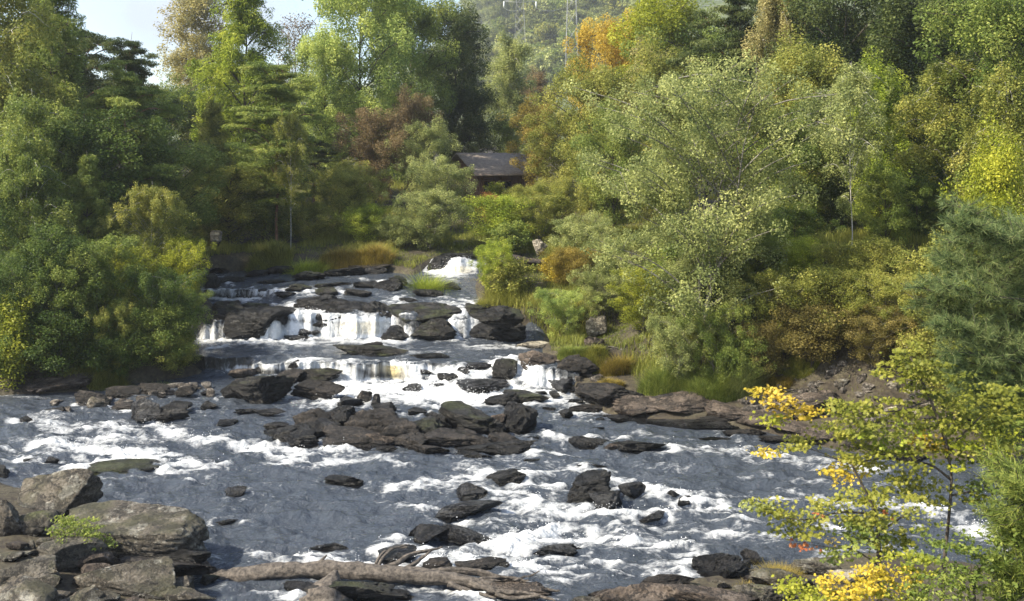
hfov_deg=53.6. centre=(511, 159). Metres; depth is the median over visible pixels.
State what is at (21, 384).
rock
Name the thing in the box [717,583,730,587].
rock
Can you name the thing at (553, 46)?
hillside tree
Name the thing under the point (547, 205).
sapling tree
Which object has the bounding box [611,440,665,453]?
rock
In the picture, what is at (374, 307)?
rock
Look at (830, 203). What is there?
broadleaf tree
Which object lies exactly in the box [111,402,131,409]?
rock
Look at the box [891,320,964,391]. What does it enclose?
shrub
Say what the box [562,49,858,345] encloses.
alder tree
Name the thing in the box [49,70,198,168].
broadleaf tree
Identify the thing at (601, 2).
hillside tree
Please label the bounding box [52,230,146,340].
sapling tree
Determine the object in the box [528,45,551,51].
hillside tree
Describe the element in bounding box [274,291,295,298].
rock
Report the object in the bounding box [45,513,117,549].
leafy plant
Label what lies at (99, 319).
sapling tree
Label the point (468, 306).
rock
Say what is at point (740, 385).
grass clump
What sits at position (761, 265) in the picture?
sapling tree
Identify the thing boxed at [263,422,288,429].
rock
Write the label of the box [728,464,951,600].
maple sapling
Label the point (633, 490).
rock
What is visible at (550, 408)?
rock
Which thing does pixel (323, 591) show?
driftwood stump
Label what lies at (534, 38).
hillside tree
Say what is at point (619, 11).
hillside tree
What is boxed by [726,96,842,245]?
broadleaf tree
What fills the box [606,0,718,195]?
broadleaf tree
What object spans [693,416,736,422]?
rock
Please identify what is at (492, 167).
wooden cabin
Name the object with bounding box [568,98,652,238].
broadleaf tree
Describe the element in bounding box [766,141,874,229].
broadleaf tree
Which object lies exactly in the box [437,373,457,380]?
rock
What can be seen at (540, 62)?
hillside tree
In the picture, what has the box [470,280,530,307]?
grass clump
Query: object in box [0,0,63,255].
birch tree
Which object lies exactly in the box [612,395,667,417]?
rock
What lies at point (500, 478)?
rock
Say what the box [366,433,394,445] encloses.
rock
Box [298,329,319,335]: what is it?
rock
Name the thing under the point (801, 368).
grass clump
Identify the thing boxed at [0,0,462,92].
sky
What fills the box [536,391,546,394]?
rock
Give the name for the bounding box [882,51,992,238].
birch tree
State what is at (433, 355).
rock
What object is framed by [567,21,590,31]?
hillside tree
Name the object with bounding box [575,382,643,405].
rock
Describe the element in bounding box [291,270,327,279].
rock
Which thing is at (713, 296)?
shrub
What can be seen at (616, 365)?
grass clump
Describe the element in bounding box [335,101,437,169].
broadleaf tree
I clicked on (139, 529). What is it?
rock
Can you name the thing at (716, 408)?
rock
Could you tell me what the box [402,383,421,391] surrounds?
rock
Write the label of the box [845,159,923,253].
broadleaf tree
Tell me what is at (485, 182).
window
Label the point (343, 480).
rock
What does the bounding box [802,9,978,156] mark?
broadleaf tree
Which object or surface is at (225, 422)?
rock
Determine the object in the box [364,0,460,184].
broadleaf tree
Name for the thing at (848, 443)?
rock
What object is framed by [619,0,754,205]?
broadleaf tree
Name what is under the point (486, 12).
hillside tree
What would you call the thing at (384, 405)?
rock
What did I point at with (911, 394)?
rock
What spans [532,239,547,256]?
rock
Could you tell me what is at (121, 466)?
rock
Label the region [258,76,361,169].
broadleaf tree
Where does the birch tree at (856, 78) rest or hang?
on the ground
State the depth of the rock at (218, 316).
33.71 m
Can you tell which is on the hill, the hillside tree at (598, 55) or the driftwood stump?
the hillside tree at (598, 55)
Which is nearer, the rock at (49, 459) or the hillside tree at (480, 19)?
the rock at (49, 459)
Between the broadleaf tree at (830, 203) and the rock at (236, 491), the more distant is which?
the broadleaf tree at (830, 203)
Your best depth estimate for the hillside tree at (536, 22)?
330.94 m
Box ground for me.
[0,144,1023,600]
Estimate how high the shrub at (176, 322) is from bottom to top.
1.930 m
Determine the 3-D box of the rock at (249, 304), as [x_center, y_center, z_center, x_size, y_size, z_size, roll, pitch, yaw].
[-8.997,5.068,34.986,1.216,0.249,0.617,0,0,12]
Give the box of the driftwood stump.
[299,570,352,600]
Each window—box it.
[483,180,494,192]
[502,180,512,197]
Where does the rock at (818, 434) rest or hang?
on the ground
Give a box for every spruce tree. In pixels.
[495,0,511,27]
[508,0,526,34]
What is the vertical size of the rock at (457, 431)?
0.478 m
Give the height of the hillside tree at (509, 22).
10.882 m
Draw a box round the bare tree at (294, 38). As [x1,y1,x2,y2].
[257,10,323,124]
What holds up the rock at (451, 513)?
in the river
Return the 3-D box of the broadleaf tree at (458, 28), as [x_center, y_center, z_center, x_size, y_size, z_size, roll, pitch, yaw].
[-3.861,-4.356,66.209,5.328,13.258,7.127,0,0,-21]
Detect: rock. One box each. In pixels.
[0,377,27,387]
[0,464,9,477]
[0,499,23,536]
[0,551,25,562]
[0,554,56,585]
[0,575,58,600]
[6,541,27,549]
[17,468,103,516]
[18,510,60,536]
[19,372,98,391]
[20,415,32,421]
[21,550,38,557]
[27,540,35,548]
[33,574,59,586]
[36,538,51,545]
[37,536,107,571]
[44,456,59,462]
[48,500,208,557]
[53,572,62,583]
[57,590,73,600]
[60,585,112,600]
[71,556,176,599]
[74,390,109,405]
[76,551,114,567]
[80,563,110,574]
[86,397,104,407]
[87,458,160,474]
[102,590,120,600]
[105,386,140,398]
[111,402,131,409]
[115,548,211,562]
[120,555,216,576]
[124,596,144,600]
[131,398,161,422]
[138,383,174,392]
[155,408,189,422]
[160,400,192,409]
[162,586,215,600]
[174,386,196,396]
[175,576,194,586]
[196,306,224,330]
[200,400,217,409]
[200,574,219,585]
[204,273,219,288]
[209,267,228,273]
[210,230,221,246]
[212,300,242,314]
[215,519,238,525]
[217,419,237,426]
[220,276,244,282]
[220,386,241,398]
[223,306,295,338]
[225,486,246,496]
[228,368,256,377]
[228,375,294,403]
[234,409,257,412]
[240,302,269,306]
[245,270,268,276]
[253,408,286,416]
[257,279,286,283]
[263,421,319,441]
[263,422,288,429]
[266,265,294,274]
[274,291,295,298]
[275,368,303,383]
[283,580,312,590]
[284,335,309,339]
[284,432,318,448]
[285,283,311,290]
[288,359,298,367]
[290,380,344,399]
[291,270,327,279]
[292,407,334,423]
[293,294,337,307]
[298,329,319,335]
[298,368,342,381]
[304,581,414,600]
[307,298,367,320]
[310,543,348,551]
[312,320,326,327]
[314,282,350,287]
[314,418,340,436]
[315,287,338,294]
[321,425,385,448]
[324,267,363,276]
[324,474,363,487]
[331,405,355,425]
[333,344,408,356]
[337,396,363,405]
[344,289,371,296]
[344,408,398,432]
[348,263,390,269]
[353,280,377,287]
[357,390,371,401]
[362,266,386,274]
[362,301,391,317]
[362,341,383,345]
[362,445,397,451]
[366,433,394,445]
[371,393,380,404]
[371,402,396,410]
[373,279,402,291]
[378,544,416,563]
[380,417,418,445]
[381,325,409,339]
[387,302,461,322]
[388,275,407,285]
[393,432,430,445]
[399,297,416,301]
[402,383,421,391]
[405,444,449,453]
[408,407,426,414]
[408,524,447,543]
[409,353,448,357]
[410,318,456,340]
[412,289,443,296]
[412,415,450,433]
[420,369,431,374]
[422,557,452,568]
[425,427,490,446]
[427,256,449,269]
[428,411,447,423]
[429,383,443,386]
[435,500,502,522]
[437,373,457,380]
[437,524,489,544]
[438,253,476,257]
[438,401,506,434]
[441,282,461,289]
[445,430,466,447]
[454,440,538,454]
[454,557,509,569]
[455,449,491,457]
[456,378,509,393]
[456,482,487,501]
[457,367,469,373]
[465,303,490,312]
[465,362,491,369]
[465,432,493,444]
[469,305,523,329]
[469,323,525,341]
[484,392,518,405]
[486,468,525,486]
[486,580,550,599]
[488,432,518,441]
[491,358,517,379]
[491,413,506,421]
[495,255,546,268]
[502,401,538,434]
[503,389,548,402]
[515,341,548,348]
[518,350,556,369]
[524,459,539,461]
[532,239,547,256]
[533,543,581,556]
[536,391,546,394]
[542,407,555,410]
[548,375,579,392]
[549,391,559,398]
[556,354,599,374]
[559,408,573,418]
[567,469,610,502]
[568,399,583,402]
[568,436,608,449]
[569,404,602,412]
[571,596,601,600]
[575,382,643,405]
[576,464,606,467]
[584,336,604,347]
[585,315,606,337]
[587,414,651,423]
[587,582,671,600]
[589,490,621,509]
[604,443,616,449]
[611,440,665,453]
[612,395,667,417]
[618,481,645,498]
[640,510,664,522]
[640,574,693,583]
[644,419,738,429]
[647,390,710,413]
[651,392,672,400]
[664,584,758,600]
[667,490,679,496]
[677,495,690,505]
[691,553,741,576]
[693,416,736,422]
[699,437,730,440]
[704,399,748,419]
[711,580,725,582]
[717,558,750,577]
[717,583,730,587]
[721,429,765,435]
[732,583,795,600]
[736,409,790,426]
[740,548,760,564]
[743,575,748,581]
[749,568,812,591]
[757,436,799,442]
[766,420,808,433]
[772,390,841,419]
[788,557,841,574]
[800,426,839,440]
[824,568,871,584]
[833,434,869,449]
[837,378,849,389]
[867,446,926,461]
[871,396,884,401]
[886,380,900,390]
[905,389,916,396]
[920,412,933,421]
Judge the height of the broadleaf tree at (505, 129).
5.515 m
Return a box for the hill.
[41,0,1021,147]
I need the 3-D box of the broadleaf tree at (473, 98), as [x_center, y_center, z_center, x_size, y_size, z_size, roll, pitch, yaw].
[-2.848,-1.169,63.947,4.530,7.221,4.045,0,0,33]
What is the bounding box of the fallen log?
[211,544,559,600]
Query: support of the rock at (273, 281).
in the river
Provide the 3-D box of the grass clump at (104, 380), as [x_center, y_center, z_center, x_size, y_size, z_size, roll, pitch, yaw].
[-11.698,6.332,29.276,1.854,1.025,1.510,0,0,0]
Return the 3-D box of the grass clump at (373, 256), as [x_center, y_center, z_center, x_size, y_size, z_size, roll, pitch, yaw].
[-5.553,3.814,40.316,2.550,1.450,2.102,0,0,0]
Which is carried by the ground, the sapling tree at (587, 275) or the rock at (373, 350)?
the sapling tree at (587, 275)
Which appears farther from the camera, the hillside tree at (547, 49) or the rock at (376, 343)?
the hillside tree at (547, 49)
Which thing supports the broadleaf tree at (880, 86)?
on the ground
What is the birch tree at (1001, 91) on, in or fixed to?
on the ground
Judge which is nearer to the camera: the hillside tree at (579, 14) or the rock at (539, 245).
the rock at (539, 245)
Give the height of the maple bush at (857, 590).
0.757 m
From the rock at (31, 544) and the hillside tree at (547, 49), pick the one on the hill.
the hillside tree at (547, 49)
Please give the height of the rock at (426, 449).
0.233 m
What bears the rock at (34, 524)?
on the ground
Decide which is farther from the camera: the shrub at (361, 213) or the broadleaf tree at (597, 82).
the broadleaf tree at (597, 82)
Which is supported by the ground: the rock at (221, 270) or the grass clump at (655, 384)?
the grass clump at (655, 384)
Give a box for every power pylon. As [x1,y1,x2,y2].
[503,0,536,42]
[565,0,577,92]
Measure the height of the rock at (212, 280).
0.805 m
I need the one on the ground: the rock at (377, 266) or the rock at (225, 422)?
the rock at (377, 266)
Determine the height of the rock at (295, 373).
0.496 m
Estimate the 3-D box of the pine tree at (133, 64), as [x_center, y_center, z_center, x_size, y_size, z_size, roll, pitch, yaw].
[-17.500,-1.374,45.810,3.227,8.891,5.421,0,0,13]
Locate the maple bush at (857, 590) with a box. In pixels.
[770,547,939,600]
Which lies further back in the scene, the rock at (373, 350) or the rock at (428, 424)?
the rock at (373, 350)
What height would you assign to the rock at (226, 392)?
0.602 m
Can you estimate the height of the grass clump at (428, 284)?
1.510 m
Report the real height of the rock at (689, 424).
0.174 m
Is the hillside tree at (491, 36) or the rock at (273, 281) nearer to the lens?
the rock at (273, 281)
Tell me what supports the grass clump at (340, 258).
on the ground
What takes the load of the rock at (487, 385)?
in the river
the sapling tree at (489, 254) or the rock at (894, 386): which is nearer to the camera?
the rock at (894, 386)
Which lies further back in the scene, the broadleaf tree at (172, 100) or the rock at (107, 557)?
the broadleaf tree at (172, 100)
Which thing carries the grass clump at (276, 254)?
on the ground
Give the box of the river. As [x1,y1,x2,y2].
[0,255,1023,600]
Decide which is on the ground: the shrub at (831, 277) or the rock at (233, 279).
the shrub at (831, 277)
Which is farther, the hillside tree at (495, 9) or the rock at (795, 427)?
the hillside tree at (495, 9)
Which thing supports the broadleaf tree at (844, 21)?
on the ground
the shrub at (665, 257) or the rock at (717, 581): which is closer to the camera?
the rock at (717, 581)
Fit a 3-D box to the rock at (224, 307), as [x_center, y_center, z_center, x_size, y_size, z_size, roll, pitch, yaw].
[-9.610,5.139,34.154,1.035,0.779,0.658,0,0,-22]
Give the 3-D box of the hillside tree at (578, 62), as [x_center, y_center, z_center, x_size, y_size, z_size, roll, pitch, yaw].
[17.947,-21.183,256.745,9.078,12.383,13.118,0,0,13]
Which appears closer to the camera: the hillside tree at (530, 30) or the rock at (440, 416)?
the rock at (440, 416)
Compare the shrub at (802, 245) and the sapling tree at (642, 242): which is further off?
the sapling tree at (642, 242)
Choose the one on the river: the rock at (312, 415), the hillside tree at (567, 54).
the rock at (312, 415)
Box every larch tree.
[5,0,107,208]
[47,150,134,289]
[134,114,183,237]
[178,99,262,232]
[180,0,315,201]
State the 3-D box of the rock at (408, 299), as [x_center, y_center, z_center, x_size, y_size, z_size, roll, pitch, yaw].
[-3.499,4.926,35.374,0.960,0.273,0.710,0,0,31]
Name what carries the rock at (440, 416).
on the river
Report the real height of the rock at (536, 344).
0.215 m
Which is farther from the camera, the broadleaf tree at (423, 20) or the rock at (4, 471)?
the broadleaf tree at (423, 20)
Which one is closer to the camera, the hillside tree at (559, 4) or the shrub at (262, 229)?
the shrub at (262, 229)
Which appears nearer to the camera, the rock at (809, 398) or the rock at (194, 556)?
the rock at (194, 556)
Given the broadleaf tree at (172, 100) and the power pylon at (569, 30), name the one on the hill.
the power pylon at (569, 30)
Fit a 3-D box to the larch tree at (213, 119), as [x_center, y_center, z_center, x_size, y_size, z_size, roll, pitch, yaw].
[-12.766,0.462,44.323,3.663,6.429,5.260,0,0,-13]
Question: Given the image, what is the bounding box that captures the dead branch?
[374,546,407,563]
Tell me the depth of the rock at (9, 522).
17.57 m
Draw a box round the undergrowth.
[0,176,980,422]
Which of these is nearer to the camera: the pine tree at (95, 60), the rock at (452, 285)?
the rock at (452, 285)
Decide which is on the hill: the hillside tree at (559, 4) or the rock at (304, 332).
the hillside tree at (559, 4)
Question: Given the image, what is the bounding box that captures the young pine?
[971,436,1023,600]
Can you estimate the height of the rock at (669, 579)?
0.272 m
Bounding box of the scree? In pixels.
[50,346,953,425]
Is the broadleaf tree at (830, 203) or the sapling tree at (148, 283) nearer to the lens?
the sapling tree at (148, 283)
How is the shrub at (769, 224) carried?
on the ground
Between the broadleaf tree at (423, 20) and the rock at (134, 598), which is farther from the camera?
the broadleaf tree at (423, 20)
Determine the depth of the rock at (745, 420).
25.21 m
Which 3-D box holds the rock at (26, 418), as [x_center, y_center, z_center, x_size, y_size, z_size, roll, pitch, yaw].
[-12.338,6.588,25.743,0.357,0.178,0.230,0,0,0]
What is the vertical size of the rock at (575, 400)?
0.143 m
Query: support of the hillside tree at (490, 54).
on the hill
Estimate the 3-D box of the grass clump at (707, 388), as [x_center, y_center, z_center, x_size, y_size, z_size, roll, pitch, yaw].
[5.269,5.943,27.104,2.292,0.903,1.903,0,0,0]
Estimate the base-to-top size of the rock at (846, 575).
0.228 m
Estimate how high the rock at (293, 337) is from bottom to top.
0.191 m
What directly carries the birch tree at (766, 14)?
on the ground
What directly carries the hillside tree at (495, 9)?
on the hill
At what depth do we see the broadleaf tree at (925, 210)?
30.67 m
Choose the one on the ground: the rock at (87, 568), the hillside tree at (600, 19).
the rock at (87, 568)
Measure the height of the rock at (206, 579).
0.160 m
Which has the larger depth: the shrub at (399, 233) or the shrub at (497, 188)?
the shrub at (497, 188)
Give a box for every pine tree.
[39,27,128,184]
[62,60,181,232]
[92,36,163,162]
[218,59,329,239]
[272,139,337,203]
[666,0,775,200]
[899,189,1023,433]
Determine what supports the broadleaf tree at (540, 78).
on the ground
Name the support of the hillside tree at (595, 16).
on the hill
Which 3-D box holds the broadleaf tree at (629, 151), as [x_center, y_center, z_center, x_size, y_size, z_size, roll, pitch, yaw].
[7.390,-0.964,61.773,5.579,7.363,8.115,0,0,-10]
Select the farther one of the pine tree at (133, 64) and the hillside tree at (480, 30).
the hillside tree at (480, 30)
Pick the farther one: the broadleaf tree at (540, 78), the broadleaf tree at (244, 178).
the broadleaf tree at (540, 78)
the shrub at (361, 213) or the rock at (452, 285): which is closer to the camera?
the rock at (452, 285)
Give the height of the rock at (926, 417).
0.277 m
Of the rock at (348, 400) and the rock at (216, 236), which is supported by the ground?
the rock at (216, 236)
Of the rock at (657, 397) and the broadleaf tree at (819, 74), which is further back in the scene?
the broadleaf tree at (819, 74)
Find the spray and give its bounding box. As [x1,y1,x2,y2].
[48,259,988,573]
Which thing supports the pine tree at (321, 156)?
on the ground
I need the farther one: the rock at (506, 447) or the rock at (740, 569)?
the rock at (506, 447)
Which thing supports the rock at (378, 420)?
on the river
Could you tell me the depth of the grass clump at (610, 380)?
28.43 m
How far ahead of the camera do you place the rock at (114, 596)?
15.30 m
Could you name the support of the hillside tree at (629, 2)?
on the hill
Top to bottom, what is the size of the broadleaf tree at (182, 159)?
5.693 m
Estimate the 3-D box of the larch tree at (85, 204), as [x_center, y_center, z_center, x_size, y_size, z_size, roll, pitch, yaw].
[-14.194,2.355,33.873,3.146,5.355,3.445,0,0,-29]
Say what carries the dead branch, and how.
on the rock at (394, 555)
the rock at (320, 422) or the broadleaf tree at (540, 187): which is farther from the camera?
the broadleaf tree at (540, 187)
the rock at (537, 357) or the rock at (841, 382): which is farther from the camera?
the rock at (537, 357)
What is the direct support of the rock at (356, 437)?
on the river
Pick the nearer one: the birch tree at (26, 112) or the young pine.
the young pine
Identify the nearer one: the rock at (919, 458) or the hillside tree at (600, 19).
the rock at (919, 458)
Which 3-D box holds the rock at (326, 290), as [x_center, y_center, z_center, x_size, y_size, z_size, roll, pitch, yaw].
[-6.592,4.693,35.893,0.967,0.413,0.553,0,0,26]
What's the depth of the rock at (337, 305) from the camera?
34.49 m
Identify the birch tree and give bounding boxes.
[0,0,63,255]
[0,85,103,249]
[0,124,89,292]
[153,0,240,171]
[268,109,315,244]
[478,23,543,152]
[616,34,674,212]
[740,0,809,229]
[797,59,895,243]
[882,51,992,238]
[943,59,1023,215]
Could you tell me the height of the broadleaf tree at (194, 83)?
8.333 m
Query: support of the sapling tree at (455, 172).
on the ground
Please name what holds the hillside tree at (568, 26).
on the hill
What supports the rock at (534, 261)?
on the ground
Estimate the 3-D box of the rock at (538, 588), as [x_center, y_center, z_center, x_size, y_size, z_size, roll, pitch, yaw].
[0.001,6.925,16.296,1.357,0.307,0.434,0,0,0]
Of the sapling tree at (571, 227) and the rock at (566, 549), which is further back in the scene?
the sapling tree at (571, 227)
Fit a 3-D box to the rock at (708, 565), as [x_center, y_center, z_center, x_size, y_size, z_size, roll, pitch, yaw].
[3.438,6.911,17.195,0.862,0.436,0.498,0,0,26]
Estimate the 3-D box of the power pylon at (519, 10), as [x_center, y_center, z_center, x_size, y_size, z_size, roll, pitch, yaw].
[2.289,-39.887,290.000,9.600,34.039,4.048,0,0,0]
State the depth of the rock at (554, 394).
28.23 m
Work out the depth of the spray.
28.07 m
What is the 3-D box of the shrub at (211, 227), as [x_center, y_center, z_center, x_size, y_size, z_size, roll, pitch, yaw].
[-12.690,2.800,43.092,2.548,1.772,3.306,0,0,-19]
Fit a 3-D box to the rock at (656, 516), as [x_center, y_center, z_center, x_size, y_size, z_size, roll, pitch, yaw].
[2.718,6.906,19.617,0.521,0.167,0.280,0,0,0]
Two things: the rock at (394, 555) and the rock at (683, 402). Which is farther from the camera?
the rock at (683, 402)
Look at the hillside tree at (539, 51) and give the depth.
282.75 m
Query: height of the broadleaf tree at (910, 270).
4.968 m
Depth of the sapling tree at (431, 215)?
42.26 m
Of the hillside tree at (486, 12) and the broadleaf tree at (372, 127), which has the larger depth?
the hillside tree at (486, 12)
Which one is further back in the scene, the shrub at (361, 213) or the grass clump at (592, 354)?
the shrub at (361, 213)
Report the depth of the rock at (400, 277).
37.07 m
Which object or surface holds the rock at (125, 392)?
on the river
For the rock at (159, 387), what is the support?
on the river
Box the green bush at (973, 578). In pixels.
[877,502,1023,600]
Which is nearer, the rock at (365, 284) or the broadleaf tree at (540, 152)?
the rock at (365, 284)
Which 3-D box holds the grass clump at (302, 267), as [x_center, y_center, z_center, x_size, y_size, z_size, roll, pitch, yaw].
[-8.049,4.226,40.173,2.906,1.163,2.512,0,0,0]
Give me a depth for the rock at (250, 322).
33.39 m
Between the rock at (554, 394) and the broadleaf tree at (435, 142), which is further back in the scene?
the broadleaf tree at (435, 142)
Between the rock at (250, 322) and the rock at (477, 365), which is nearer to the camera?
the rock at (477, 365)
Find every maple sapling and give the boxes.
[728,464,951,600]
[744,340,1023,600]
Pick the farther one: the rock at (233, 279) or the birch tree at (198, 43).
the birch tree at (198, 43)
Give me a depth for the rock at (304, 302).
34.80 m
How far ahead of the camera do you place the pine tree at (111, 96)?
37.72 m
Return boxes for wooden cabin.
[449,153,535,201]
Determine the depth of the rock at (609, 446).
23.21 m
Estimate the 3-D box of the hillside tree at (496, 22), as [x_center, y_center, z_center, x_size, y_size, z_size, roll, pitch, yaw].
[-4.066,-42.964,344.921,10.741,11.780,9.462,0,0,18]
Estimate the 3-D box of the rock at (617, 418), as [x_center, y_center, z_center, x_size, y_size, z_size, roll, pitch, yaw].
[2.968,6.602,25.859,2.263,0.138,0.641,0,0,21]
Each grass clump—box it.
[81,362,135,389]
[236,236,298,271]
[283,253,333,274]
[313,243,367,270]
[348,239,398,267]
[389,265,461,294]
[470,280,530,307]
[556,344,589,359]
[579,343,609,373]
[593,376,624,386]
[597,352,636,376]
[627,353,700,395]
[668,363,737,402]
[719,362,774,399]
[748,556,810,585]
[758,374,799,395]
[776,352,819,379]
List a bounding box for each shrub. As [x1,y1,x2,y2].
[0,287,39,390]
[0,302,134,376]
[0,327,56,378]
[84,326,151,375]
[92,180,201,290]
[102,302,216,365]
[142,331,202,374]
[183,206,241,243]
[226,190,317,241]
[276,201,343,240]
[329,203,403,241]
[371,214,421,247]
[444,192,547,242]
[474,192,499,220]
[477,217,533,254]
[477,257,550,296]
[484,181,507,206]
[502,184,538,219]
[537,244,608,284]
[538,253,570,281]
[637,237,734,297]
[691,265,757,306]
[712,208,790,249]
[716,332,777,382]
[725,317,793,379]
[758,293,868,368]
[773,261,896,348]
[775,233,829,282]
[797,240,885,277]
[835,231,925,294]
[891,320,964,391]
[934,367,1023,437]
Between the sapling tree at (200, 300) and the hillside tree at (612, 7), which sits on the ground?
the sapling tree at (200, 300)
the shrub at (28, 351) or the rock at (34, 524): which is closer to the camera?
the rock at (34, 524)
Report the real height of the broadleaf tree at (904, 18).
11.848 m
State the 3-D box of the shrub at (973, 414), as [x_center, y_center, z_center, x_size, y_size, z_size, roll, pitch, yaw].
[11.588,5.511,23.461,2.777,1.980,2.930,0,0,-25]
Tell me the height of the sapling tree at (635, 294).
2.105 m
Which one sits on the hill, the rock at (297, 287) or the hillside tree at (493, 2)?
the hillside tree at (493, 2)
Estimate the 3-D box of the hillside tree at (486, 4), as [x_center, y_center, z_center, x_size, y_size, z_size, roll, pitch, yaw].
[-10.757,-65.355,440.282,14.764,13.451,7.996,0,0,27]
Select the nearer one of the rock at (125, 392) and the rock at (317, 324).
the rock at (125, 392)
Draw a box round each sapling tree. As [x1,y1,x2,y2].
[0,218,92,371]
[0,250,49,376]
[4,251,116,372]
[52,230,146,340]
[84,294,151,375]
[103,239,165,338]
[114,263,207,355]
[147,286,215,335]
[148,233,216,308]
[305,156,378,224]
[381,187,474,249]
[398,152,478,224]
[468,236,514,289]
[507,191,575,247]
[527,286,602,339]
[544,209,622,268]
[566,264,646,315]
[577,227,673,319]
[605,265,672,330]
[639,314,713,385]
[657,248,722,330]
[666,301,757,382]
[707,229,782,292]
[731,260,839,353]
[834,269,926,346]
[834,301,930,368]
[894,271,947,366]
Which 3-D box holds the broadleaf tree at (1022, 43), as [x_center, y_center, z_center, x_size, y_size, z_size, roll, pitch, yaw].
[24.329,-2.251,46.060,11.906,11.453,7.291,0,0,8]
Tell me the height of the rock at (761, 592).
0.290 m
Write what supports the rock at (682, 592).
on the ground
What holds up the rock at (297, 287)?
in the river
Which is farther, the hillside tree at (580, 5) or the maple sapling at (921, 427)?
the hillside tree at (580, 5)
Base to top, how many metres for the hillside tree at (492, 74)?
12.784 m
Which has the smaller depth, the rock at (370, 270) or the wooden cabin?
the rock at (370, 270)
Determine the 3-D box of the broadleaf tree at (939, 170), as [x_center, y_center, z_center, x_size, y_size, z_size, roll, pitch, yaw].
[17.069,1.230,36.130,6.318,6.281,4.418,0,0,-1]
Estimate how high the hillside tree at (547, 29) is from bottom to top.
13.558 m
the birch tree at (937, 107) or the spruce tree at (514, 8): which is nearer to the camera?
the birch tree at (937, 107)
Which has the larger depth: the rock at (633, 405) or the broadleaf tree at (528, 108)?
the broadleaf tree at (528, 108)
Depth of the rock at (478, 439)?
23.43 m
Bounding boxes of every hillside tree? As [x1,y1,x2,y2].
[448,0,469,10]
[456,63,490,83]
[460,0,481,15]
[464,10,483,23]
[469,23,489,42]
[471,0,495,22]
[475,29,512,48]
[476,47,499,63]
[477,46,501,60]
[480,7,492,23]
[483,0,500,11]
[484,15,513,35]
[485,57,519,95]
[486,6,504,32]
[498,17,521,38]
[510,13,523,32]
[514,32,544,45]
[515,27,538,43]
[517,2,538,27]
[520,11,554,33]
[520,55,535,80]
[521,52,566,93]
[523,17,559,36]
[524,0,557,19]
[525,49,543,53]
[526,43,543,49]
[526,68,551,93]
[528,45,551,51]
[531,20,561,46]
[532,33,561,44]
[532,45,578,71]
[533,54,564,73]
[536,47,563,70]
[542,65,566,96]
[546,0,572,25]
[549,43,585,54]
[554,20,578,41]
[557,30,594,53]
[560,0,590,24]
[560,9,587,25]
[560,51,574,64]
[566,53,598,91]
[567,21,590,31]
[570,0,589,8]
[584,11,617,22]
[586,12,614,21]
[587,7,605,14]
[588,0,603,8]
[589,15,620,32]
[591,45,612,66]
[597,0,627,13]
[603,0,628,14]
[603,1,630,13]
[608,7,627,15]
[621,0,647,15]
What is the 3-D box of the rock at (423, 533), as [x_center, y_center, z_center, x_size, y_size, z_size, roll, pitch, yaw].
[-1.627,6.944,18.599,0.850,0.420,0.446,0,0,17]
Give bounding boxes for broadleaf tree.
[0,8,114,159]
[0,175,102,296]
[6,106,172,243]
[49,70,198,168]
[101,126,229,261]
[136,81,210,172]
[157,52,279,159]
[169,159,285,243]
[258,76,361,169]
[287,28,372,188]
[296,0,433,191]
[316,165,389,232]
[330,106,408,204]
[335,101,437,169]
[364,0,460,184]
[381,83,443,200]
[383,115,463,207]
[414,0,499,162]
[435,84,508,161]
[480,111,531,156]
[495,94,573,206]
[512,64,556,178]
[519,109,617,200]
[529,48,643,219]
[530,176,592,239]
[562,7,660,191]
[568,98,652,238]
[597,89,643,200]
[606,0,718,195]
[610,31,723,217]
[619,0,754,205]
[691,0,866,166]
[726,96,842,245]
[744,24,854,239]
[745,0,935,234]
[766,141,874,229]
[767,202,845,243]
[789,171,873,237]
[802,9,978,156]
[822,130,952,221]
[834,45,916,231]
[837,0,1006,240]
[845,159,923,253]
[851,34,1023,175]
[873,172,956,237]
[881,226,984,426]
[908,110,1023,238]
[910,0,1023,206]
[922,3,1023,192]
[936,111,1023,463]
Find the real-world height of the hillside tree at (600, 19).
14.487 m
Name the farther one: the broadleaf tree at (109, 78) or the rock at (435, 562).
the broadleaf tree at (109, 78)
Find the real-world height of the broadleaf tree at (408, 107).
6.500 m
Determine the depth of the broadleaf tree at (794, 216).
32.79 m
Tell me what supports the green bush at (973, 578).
on the ground
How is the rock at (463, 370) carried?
in the river
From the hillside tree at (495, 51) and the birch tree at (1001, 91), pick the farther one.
the hillside tree at (495, 51)
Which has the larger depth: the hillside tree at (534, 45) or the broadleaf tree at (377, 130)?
the hillside tree at (534, 45)
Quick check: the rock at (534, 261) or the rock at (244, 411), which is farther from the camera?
the rock at (534, 261)
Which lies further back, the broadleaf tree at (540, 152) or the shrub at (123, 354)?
the broadleaf tree at (540, 152)
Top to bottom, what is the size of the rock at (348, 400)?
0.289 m
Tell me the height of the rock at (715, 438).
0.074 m
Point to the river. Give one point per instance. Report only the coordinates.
(290, 505)
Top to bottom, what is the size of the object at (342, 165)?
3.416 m
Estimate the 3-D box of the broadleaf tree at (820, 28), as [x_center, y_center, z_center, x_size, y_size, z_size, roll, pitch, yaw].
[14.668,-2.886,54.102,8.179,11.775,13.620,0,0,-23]
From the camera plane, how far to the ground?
26.99 m
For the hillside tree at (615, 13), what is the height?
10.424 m
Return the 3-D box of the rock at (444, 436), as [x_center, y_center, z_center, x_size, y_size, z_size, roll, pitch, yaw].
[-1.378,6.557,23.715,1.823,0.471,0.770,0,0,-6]
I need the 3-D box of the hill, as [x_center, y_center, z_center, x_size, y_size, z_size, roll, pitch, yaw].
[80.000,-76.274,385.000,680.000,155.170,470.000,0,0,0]
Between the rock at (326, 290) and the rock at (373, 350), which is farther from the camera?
the rock at (326, 290)
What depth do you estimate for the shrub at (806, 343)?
26.68 m

